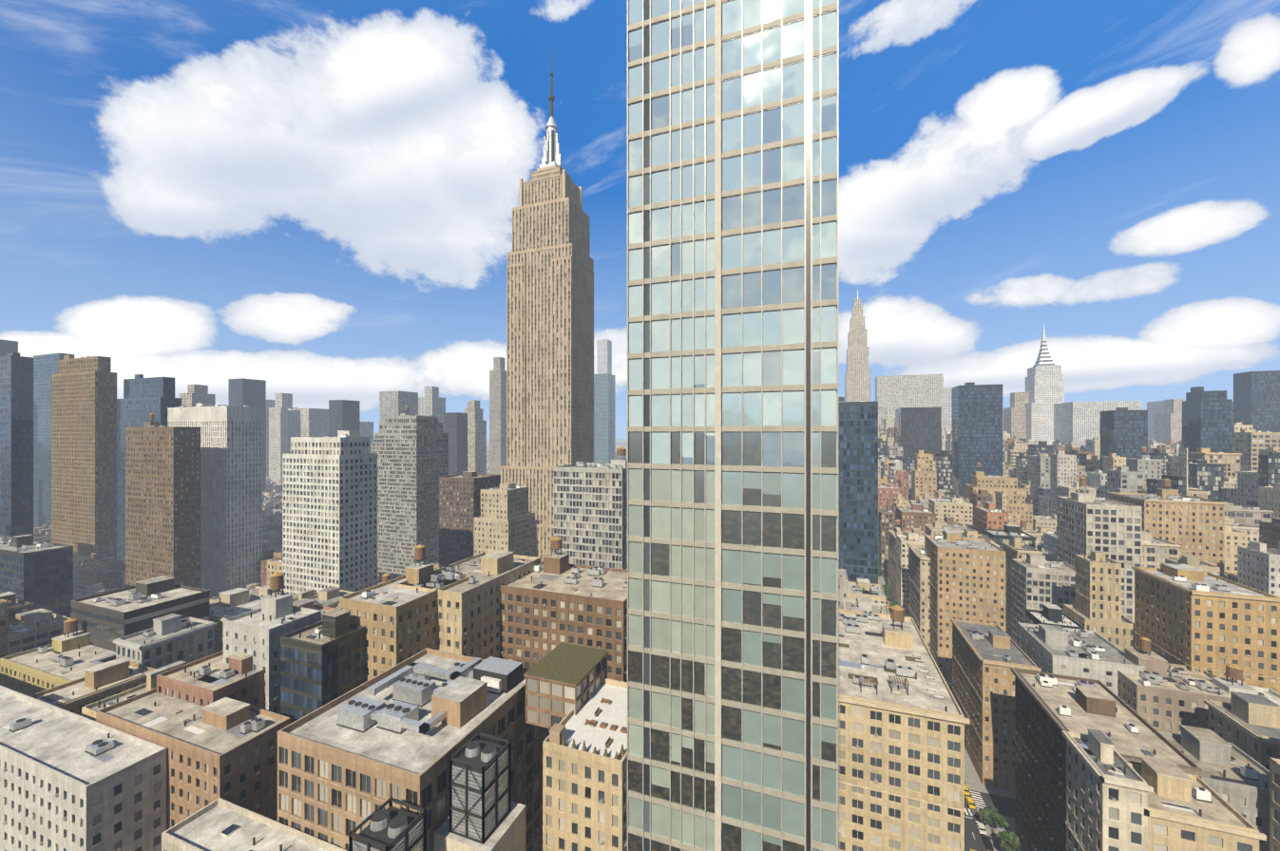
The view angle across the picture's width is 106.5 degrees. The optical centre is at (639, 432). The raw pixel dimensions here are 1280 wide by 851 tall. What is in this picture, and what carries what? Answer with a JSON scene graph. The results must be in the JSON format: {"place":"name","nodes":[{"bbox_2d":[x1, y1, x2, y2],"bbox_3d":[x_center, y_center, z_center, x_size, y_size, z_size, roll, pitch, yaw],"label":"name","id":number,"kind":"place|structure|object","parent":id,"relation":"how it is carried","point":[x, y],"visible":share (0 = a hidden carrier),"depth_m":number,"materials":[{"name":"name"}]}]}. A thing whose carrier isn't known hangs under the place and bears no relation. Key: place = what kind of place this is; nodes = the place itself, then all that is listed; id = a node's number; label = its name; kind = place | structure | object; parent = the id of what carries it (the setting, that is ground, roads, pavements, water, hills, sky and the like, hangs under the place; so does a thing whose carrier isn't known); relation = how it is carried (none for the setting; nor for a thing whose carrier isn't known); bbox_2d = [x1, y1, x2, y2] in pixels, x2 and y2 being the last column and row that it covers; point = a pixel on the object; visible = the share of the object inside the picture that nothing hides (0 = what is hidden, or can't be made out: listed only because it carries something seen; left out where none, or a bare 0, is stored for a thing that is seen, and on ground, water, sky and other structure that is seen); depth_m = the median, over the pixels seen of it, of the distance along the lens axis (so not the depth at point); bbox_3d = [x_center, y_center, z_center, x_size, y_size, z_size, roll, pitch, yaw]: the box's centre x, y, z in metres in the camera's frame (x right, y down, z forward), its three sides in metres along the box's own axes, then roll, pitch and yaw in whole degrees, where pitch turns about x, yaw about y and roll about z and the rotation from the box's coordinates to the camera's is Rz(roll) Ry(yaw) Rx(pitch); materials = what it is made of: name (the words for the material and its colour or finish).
{"place":"outdoors","nodes":[
{"label":"outdoors","id":0,"kind":"place"},
{"bbox_2d":[593,373,615,463],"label":"building","id":1,"kind":"structure","parent":0,"point":[604,418],"depth_m":1473.88,"materials":[{"name":"glass"}]},
{"bbox_2d":[597,339,611,374],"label":"high-rise building","id":2,"kind":"structure","parent":0,"point":[604,355],"depth_m":1877.91,"materials":[{"name":"metal"}]},
{"bbox_2d":[0,0,1279,439],"label":"sky","id":3,"kind":"structure","parent":0,"point":[314,200],"materials":[{"name":"blue"}]},
{"bbox_2d":[486,438,1014,850],"bbox_3d":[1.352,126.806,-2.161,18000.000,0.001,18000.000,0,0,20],"label":"ground","id":4,"kind":"structure","parent":0,"point":[1004,806],"depth_m":160.50,"materials":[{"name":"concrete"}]},
{"bbox_2d":[0,352,33,536],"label":"high-rise building","id":5,"kind":"structure","parent":4,"relation":"on","point":[16,444],"depth_m":297.66,"materials":[{"name":"glass"}]},
{"bbox_2d":[0,592,70,658],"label":"city block","id":6,"kind":"structure","parent":4,"relation":"on","point":[24,627],"depth_m":185.32,"materials":[{"name":"grey concrete"}]},
{"bbox_2d":[0,534,73,617],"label":"building","id":7,"kind":"structure","parent":4,"relation":"on","point":[39,574],"depth_m":232.56,"materials":[{"name":"grey glass"}]},
{"bbox_2d":[33,352,74,529],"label":"building","id":8,"kind":"structure","parent":4,"relation":"on","point":[45,367],"depth_m":563.60,"materials":[{"name":"glass"}]},
{"bbox_2d":[0,617,115,696],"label":"building","id":9,"kind":"structure","parent":4,"relation":"on","point":[67,658],"depth_m":160.50,"materials":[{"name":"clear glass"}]},
{"bbox_2d":[0,686,166,850],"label":"grey block","id":10,"kind":"structure","parent":4,"relation":"on","point":[69,781],"depth_m":99.64,"materials":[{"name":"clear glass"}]},
{"bbox_2d":[51,354,116,562],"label":"building","id":11,"kind":"structure","parent":4,"relation":"on","point":[84,456],"depth_m":422.59,"materials":[{"name":"beige concrete"}]},
{"bbox_2d":[73,578,120,599],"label":"city block","id":12,"kind":"structure","parent":4,"relation":"on","point":[80,591],"depth_m":325.55,"materials":[{"name":"grey concrete"}]},
{"bbox_2d":[73,553,125,589],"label":"building","id":13,"kind":"structure","parent":4,"relation":"on","point":[108,573],"depth_m":375.48,"materials":[{"name":"grey glass"}]},
{"bbox_2d":[29,613,217,721],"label":"city block","id":14,"kind":"structure","parent":4,"relation":"on","point":[145,658],"depth_m":146.37,"materials":[{"name":"grey concrete"}]},
{"bbox_2d":[70,575,210,651],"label":"building","id":15,"kind":"structure","parent":4,"relation":"on","point":[105,620],"depth_m":176.96,"materials":[{"name":"grey glass"}]},
{"bbox_2d":[116,374,181,563],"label":"dark glass tower","id":16,"kind":"structure","parent":4,"relation":"on","point":[141,402],"depth_m":409.87,"materials":[{"name":"glass"}]},
{"bbox_2d":[124,413,201,589],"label":"building","id":17,"kind":"structure","parent":4,"relation":"on","point":[162,500],"depth_m":302.98,"materials":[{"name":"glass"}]},
{"bbox_2d":[95,687,290,830],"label":"apartment building","id":18,"kind":"structure","parent":4,"relation":"on","point":[225,749],"depth_m":104.75,"materials":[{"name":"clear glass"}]},
{"bbox_2d":[179,384,215,406],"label":"skyscraper","id":19,"kind":"structure","parent":4,"relation":"on","point":[194,395],"depth_m":781.75,"materials":[{"name":"stone"}]},
{"bbox_2d":[156,650,265,709],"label":"building","id":20,"kind":"structure","parent":4,"relation":"on","point":[208,680],"depth_m":122.80,"materials":[{"name":"brown brick"}]},
{"bbox_2d":[167,403,262,598],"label":"high-rise building","id":21,"kind":"structure","parent":4,"relation":"on","point":[231,496],"depth_m":332.44,"materials":[{"name":"clear glass"}]},
{"bbox_2d":[228,378,266,491],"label":"skyscraper","id":22,"kind":"structure","parent":4,"relation":"on","point":[243,391],"depth_m":882.47,"materials":[{"name":"glass"}]},
{"bbox_2d":[161,798,346,850],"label":"building","id":23,"kind":"structure","parent":4,"relation":"on","point":[219,825],"depth_m":86.28,"materials":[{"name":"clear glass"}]},
{"bbox_2d":[223,572,321,714],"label":"building","id":24,"kind":"structure","parent":4,"relation":"on","point":[257,634],"depth_m":129.76,"materials":[{"name":"stone"}]},
{"bbox_2d":[262,530,282,555],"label":"city block","id":25,"kind":"structure","parent":4,"relation":"on","point":[272,540],"depth_m":460.50,"materials":[{"name":"grey concrete"}]},
{"bbox_2d":[262,504,282,533],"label":"city block","id":26,"kind":"structure","parent":4,"relation":"on","point":[271,522],"depth_m":574.85,"materials":[{"name":"grey concrete"}]},
{"bbox_2d":[268,393,298,481],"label":"tower","id":27,"kind":"structure","parent":4,"relation":"on","point":[278,429],"depth_m":1073.13,"materials":[{"name":"concrete"}]},
{"bbox_2d":[210,573,390,653],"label":"city block","id":28,"kind":"structure","parent":4,"relation":"on","point":[234,602],"depth_m":208.03,"materials":[{"name":"grey concrete"}]},
{"bbox_2d":[287,408,328,453],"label":"high-rise building","id":29,"kind":"structure","parent":4,"relation":"on","point":[308,422],"depth_m":965.68,"materials":[{"name":"glass"}]},
{"bbox_2d":[246,549,382,590],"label":"building","id":30,"kind":"structure","parent":4,"relation":"on","point":[270,563],"depth_m":337.28,"materials":[{"name":"beige brick"}]},
{"bbox_2d":[280,609,364,724],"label":"building","id":31,"kind":"structure","parent":4,"relation":"on","point":[322,662],"depth_m":121.28,"materials":[{"name":"glass"}]},
{"bbox_2d":[282,430,377,594],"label":"white grid tower","id":32,"kind":"structure","parent":4,"relation":"on","point":[329,511],"depth_m":244.62,"materials":[{"name":"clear concrete"}]},
{"bbox_2d":[328,400,360,437],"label":"skyscraper","id":33,"kind":"structure","parent":4,"relation":"on","point":[344,414],"depth_m":879.44,"materials":[{"name":"glass"}]},
{"bbox_2d":[379,390,418,422],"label":"high-rise building","id":34,"kind":"structure","parent":4,"relation":"on","point":[394,403],"depth_m":875.76,"materials":[{"name":"concrete"}]},
{"bbox_2d":[339,544,471,682],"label":"loft","id":35,"kind":"structure","parent":4,"relation":"on","point":[399,625],"depth_m":130.69,"materials":[{"name":"beige stone"}]},
{"bbox_2d":[277,648,540,850],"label":"building","id":36,"kind":"structure","parent":4,"relation":"on","point":[333,792],"depth_m":86.21,"materials":[{"name":"brown brick"}]},
{"bbox_2d":[305,656,522,767],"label":"flat roof","id":37,"kind":"structure","parent":36,"relation":"on","point":[418,715],"depth_m":93.56,"materials":[{"name":"grey concrete"}]},
{"bbox_2d":[373,406,448,580],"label":"building","id":38,"kind":"structure","parent":4,"relation":"on","point":[410,450],"depth_m":385.72,"materials":[{"name":"concrete"}]},
{"bbox_2d":[418,386,445,433],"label":"high-rise building","id":39,"kind":"structure","parent":4,"relation":"on","point":[431,403],"depth_m":981.13,"materials":[{"name":"concrete"}]},
{"bbox_2d":[348,732,525,850],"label":"cooling tower screens","id":40,"kind":"object","parent":4,"relation":"on","point":[486,814],"visible":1,"depth_m":77.64,"materials":[{"name":"black metal"}]},
{"bbox_2d":[443,412,467,476],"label":"high-rise building","id":41,"kind":"structure","parent":4,"relation":"on","point":[455,426],"depth_m":783.70,"materials":[{"name":"grey concrete"}]},
{"bbox_2d":[396,551,540,659],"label":"loft","id":42,"kind":"structure","parent":4,"relation":"on","point":[468,618],"depth_m":145.89,"materials":[{"name":"beige stone"}]},
{"bbox_2d":[439,471,500,568],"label":"dark tower","id":43,"kind":"structure","parent":4,"relation":"on","point":[459,503],"depth_m":332.56,"materials":[{"name":"brown brick"}]},
{"bbox_2d":[464,401,486,474],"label":"skyscraper","id":44,"kind":"structure","parent":4,"relation":"on","point":[476,442],"depth_m":883.15,"materials":[{"name":"stone"}]},
{"bbox_2d":[489,357,506,475],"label":"high-rise building","id":45,"kind":"structure","parent":4,"relation":"on","point":[497,415],"depth_m":1081.73,"materials":[{"name":"concrete"}]},
{"bbox_2d":[473,482,534,556],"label":"setback tower","id":46,"kind":"structure","parent":4,"relation":"on","point":[505,521],"depth_m":305.05,"materials":[{"name":"beige stone"}]},
{"bbox_2d":[497,48,593,561],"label":"skyscraper","id":47,"kind":"structure","parent":4,"relation":"on","point":[550,345],"depth_m":408.03,"materials":[{"name":"beige stone"}]},
{"bbox_2d":[499,535,627,843],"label":"building","id":48,"kind":"structure","parent":4,"relation":"on","point":[551,602],"depth_m":147.91,"materials":[{"name":"brick"}]},
{"bbox_2d":[542,678,627,850],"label":"terrace building","id":49,"kind":"structure","parent":4,"relation":"on","point":[584,801],"depth_m":84.80,"materials":[{"name":"beige brick"}]},
{"bbox_2d":[523,642,627,761],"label":"rooftop terrace","id":50,"kind":"structure","parent":49,"relation":"on","point":[563,680],"depth_m":100.00,"materials":[{"name":"white concrete"}]},
{"bbox_2d":[554,446,627,570],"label":"office building","id":51,"kind":"structure","parent":4,"relation":"on","point":[590,514],"depth_m":213.41,"materials":[{"name":"white concrete"}]},
{"bbox_2d":[627,0,839,850],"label":"glass tower","id":52,"kind":"structure","parent":4,"relation":"on","point":[733,427],"depth_m":48.26,"materials":[{"name":"glass"}]},
{"bbox_2d":[540,573,1021,850],"bbox_3d":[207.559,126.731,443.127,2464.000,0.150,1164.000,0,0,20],"label":"pavements and markings","id":53,"kind":"object","parent":4,"relation":"on","point":[972,781],"visible":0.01,"depth_m":167.98,"materials":[{"name":"concrete"}]},
{"bbox_2d":[844,289,870,401],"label":"skyscraper","id":54,"kind":"structure","parent":4,"relation":"on","point":[857,380],"depth_m":1054.97,"materials":[{"name":"stone"}]},
{"bbox_2d":[838,397,878,584],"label":"dark glass tower","id":55,"kind":"structure","parent":4,"relation":"on","point":[858,489],"depth_m":247.17,"materials":[{"name":"glass"}]},
{"bbox_2d":[838,569,889,614],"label":"building","id":56,"kind":"structure","parent":4,"relation":"on","point":[862,595],"depth_m":226.86,"materials":[{"name":"beige concrete"}]},
{"bbox_2d":[878,483,902,509],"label":"brown brick tower","id":57,"kind":"structure","parent":4,"relation":"on","point":[887,491],"depth_m":457.51,"materials":[{"name":"clear brick"}]},
{"bbox_2d":[838,605,969,850],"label":"building","id":58,"kind":"structure","parent":4,"relation":"on","point":[901,771],"depth_m":111.64,"materials":[{"name":"beige stone"}]},
{"bbox_2d":[838,643,943,699],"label":"rooftop equipment","id":59,"kind":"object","parent":58,"relation":"on","point":[872,680],"depth_m":120.21,"materials":[{"name":"white"}]},
{"bbox_2d":[878,451,941,494],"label":"city block","id":60,"kind":"structure","parent":4,"relation":"on","point":[883,466],"depth_m":561.03,"materials":[{"name":"beige brick"}]},
{"bbox_2d":[878,429,952,474],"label":"city block","id":61,"kind":"structure","parent":4,"relation":"on","point":[894,452],"depth_m":643.81,"materials":[{"name":"beige brick"}]},
{"bbox_2d":[896,496,936,531],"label":"brick tower","id":62,"kind":"structure","parent":4,"relation":"on","point":[916,515],"depth_m":378.56,"materials":[{"name":"brick"}]},
{"bbox_2d":[878,450,955,502],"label":"city block","id":63,"kind":"structure","parent":4,"relation":"on","point":[926,478],"depth_m":458.94,"materials":[{"name":"beige brick"}]},
{"bbox_2d":[895,406,941,458],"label":"high-rise building","id":64,"kind":"structure","parent":4,"relation":"on","point":[917,429],"depth_m":679.21,"materials":[{"name":"glass"}]},
{"bbox_2d":[906,543,930,649],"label":"building","id":65,"kind":"structure","parent":4,"relation":"on","point":[919,586],"depth_m":266.26,"materials":[{"name":"clear stone"}]},
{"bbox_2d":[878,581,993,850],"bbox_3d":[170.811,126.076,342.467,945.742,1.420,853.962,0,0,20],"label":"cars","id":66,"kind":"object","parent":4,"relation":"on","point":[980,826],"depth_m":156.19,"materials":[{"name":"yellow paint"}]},
{"bbox_2d":[878,565,1022,850],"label":"street trees","id":67,"kind":"object","parent":4,"relation":"on","point":[1012,841],"visible":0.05,"depth_m":148.59,"materials":[{"name":"green plant"}]},
{"bbox_2d":[924,531,1006,680],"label":"tan block","id":68,"kind":"structure","parent":4,"relation":"on","point":[967,579],"depth_m":243.89,"materials":[{"name":"beige brick"}]},
{"bbox_2d":[878,489,1052,577],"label":"city block","id":69,"kind":"structure","parent":4,"relation":"on","point":[959,509],"depth_m":388.81,"materials":[{"name":"brown brick"}]},
{"bbox_2d":[887,515,1056,616],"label":"city block","id":70,"kind":"structure","parent":4,"relation":"on","point":[898,540],"depth_m":322.67,"materials":[{"name":"beige brick"}]},
{"bbox_2d":[952,382,1002,497],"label":"dark glass tower","id":71,"kind":"structure","parent":4,"relation":"on","point":[977,424],"depth_m":466.14,"materials":[{"name":"glass"}]},
{"bbox_2d":[974,501,1008,534],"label":"building","id":72,"kind":"structure","parent":4,"relation":"on","point":[989,515],"depth_m":333.59,"materials":[{"name":"clear brick"}]},
{"bbox_2d":[950,618,1041,791],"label":"avenue block","id":73,"kind":"structure","parent":4,"relation":"on","point":[986,657],"depth_m":173.56,"materials":[{"name":"beige brick"}]},
{"bbox_2d":[959,462,1032,530],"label":"buildings","id":74,"kind":"structure","parent":4,"relation":"on","point":[1019,508],"depth_m":415.93,"materials":[{"name":"beige brick"}]},
{"bbox_2d":[1003,392,1029,440],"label":"high-rise building","id":75,"kind":"structure","parent":4,"relation":"on","point":[1015,418],"depth_m":991.22,"materials":[{"name":"stone"}]},
{"bbox_2d":[1002,439,1100,483],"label":"city block","id":76,"kind":"structure","parent":4,"relation":"on","point":[1014,462],"depth_m":575.44,"materials":[{"name":"beige brick"}]},
{"bbox_2d":[1025,550,1134,652],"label":"building","id":77,"kind":"structure","parent":4,"relation":"on","point":[1097,608],"depth_m":195.09,"materials":[{"name":"beige brick"}]},
{"bbox_2d":[1017,622,1145,695],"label":"grey panel building","id":78,"kind":"structure","parent":4,"relation":"on","point":[1069,652],"depth_m":169.14,"materials":[{"name":"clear concrete"}]},
{"bbox_2d":[1017,449,1169,515],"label":"buildings","id":79,"kind":"structure","parent":4,"relation":"on","point":[1037,486],"depth_m":496.47,"materials":[{"name":"beige brick"}]},
{"bbox_2d":[1053,401,1141,446],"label":"office building","id":80,"kind":"structure","parent":4,"relation":"on","point":[1078,423],"depth_m":873.15,"materials":[{"name":"concrete"}]},
{"bbox_2d":[1056,477,1141,623],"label":"pale office block","id":81,"kind":"structure","parent":4,"relation":"on","point":[1086,523],"depth_m":230.20,"materials":[{"name":"beige stone"}]},
{"bbox_2d":[993,530,1219,645],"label":"city block","id":82,"kind":"structure","parent":4,"relation":"on","point":[1035,580],"depth_m":240.55,"materials":[{"name":"beige stone"}]},
{"bbox_2d":[1011,668,1210,850],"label":"building","id":83,"kind":"structure","parent":4,"relation":"on","point":[1049,708],"depth_m":129.06,"materials":[{"name":"grey concrete"}]},
{"bbox_2d":[1100,407,1147,473],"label":"dark glass tower","id":84,"kind":"structure","parent":4,"relation":"on","point":[1123,431],"depth_m":449.79,"materials":[{"name":"glass"}]},
{"bbox_2d":[1079,438,1179,456],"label":"buildings","id":85,"kind":"structure","parent":4,"relation":"on","point":[1093,446],"depth_m":668.33,"materials":[{"name":"beige brick"}]},
{"bbox_2d":[1039,447,1241,516],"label":"city block","id":86,"kind":"structure","parent":4,"relation":"on","point":[1213,475],"depth_m":412.18,"materials":[{"name":"grey stone"}]},
{"bbox_2d":[1108,478,1226,578],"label":"tan block","id":87,"kind":"structure","parent":4,"relation":"on","point":[1194,526],"depth_m":271.12,"materials":[{"name":"beige brick"}]},
{"bbox_2d":[1153,399,1185,443],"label":"skyscraper","id":88,"kind":"structure","parent":4,"relation":"on","point":[1167,424],"depth_m":1001.41,"materials":[{"name":"stone"}]},
{"bbox_2d":[1061,691,1279,850],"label":"city block","id":89,"kind":"structure","parent":4,"relation":"on","point":[1116,801],"depth_m":99.13,"materials":[{"name":"beige stone"}]},
{"bbox_2d":[1117,637,1240,734],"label":"grey roof block","id":90,"kind":"structure","parent":4,"relation":"on","point":[1159,694],"depth_m":148.72,"materials":[{"name":"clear concrete"}]},
{"bbox_2d":[1106,452,1279,541],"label":"city block","id":91,"kind":"structure","parent":4,"relation":"on","point":[1258,495],"depth_m":342.04,"materials":[{"name":"beige brick"}]},
{"bbox_2d":[1132,563,1279,694],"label":"tan block","id":92,"kind":"structure","parent":4,"relation":"on","point":[1194,620],"depth_m":158.79,"materials":[{"name":"beige brick"}]},
{"bbox_2d":[1182,386,1231,462],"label":"dark glass tower","id":93,"kind":"structure","parent":4,"relation":"on","point":[1207,419],"depth_m":431.64,"materials":[{"name":"glass"}]},
{"bbox_2d":[1158,725,1269,850],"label":"building","id":94,"kind":"structure","parent":4,"relation":"on","point":[1238,781],"depth_m":111.35,"materials":[{"name":"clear concrete"}]},
{"bbox_2d":[1210,664,1279,706],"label":"building","id":95,"kind":"structure","parent":4,"relation":"on","point":[1234,674],"depth_m":147.75,"materials":[{"name":"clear concrete"}]},
{"bbox_2d":[1224,515,1279,582],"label":"city block","id":96,"kind":"structure","parent":4,"relation":"on","point":[1236,535],"depth_m":282.47,"materials":[{"name":"beige brick"}]},
{"bbox_2d":[1231,429,1279,471],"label":"building","id":97,"kind":"structure","parent":4,"relation":"on","point":[1248,445],"depth_m":453.30,"materials":[{"name":"beige brick"}]},
{"bbox_2d":[1233,370,1279,432],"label":"dark glass tower","id":98,"kind":"structure","parent":4,"relation":"on","point":[1256,400],"depth_m":522.27,"materials":[{"name":"glass"}]},
{"bbox_2d":[1237,540,1279,597],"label":"building","id":99,"kind":"structure","parent":4,"relation":"on","point":[1258,565],"depth_m":241.56,"materials":[{"name":"grey stone"}]},
{"bbox_2d":[875,373,943,430],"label":"high-rise building","id":100,"kind":"structure","parent":0,"point":[893,393],"depth_m":1200.73,"materials":[{"name":"concrete"}]},
{"bbox_2d":[1024,323,1063,445],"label":"skyscraper","id":101,"kind":"structure","parent":0,"point":[1044,383],"depth_m":957.97,"materials":[{"name":"stone"}]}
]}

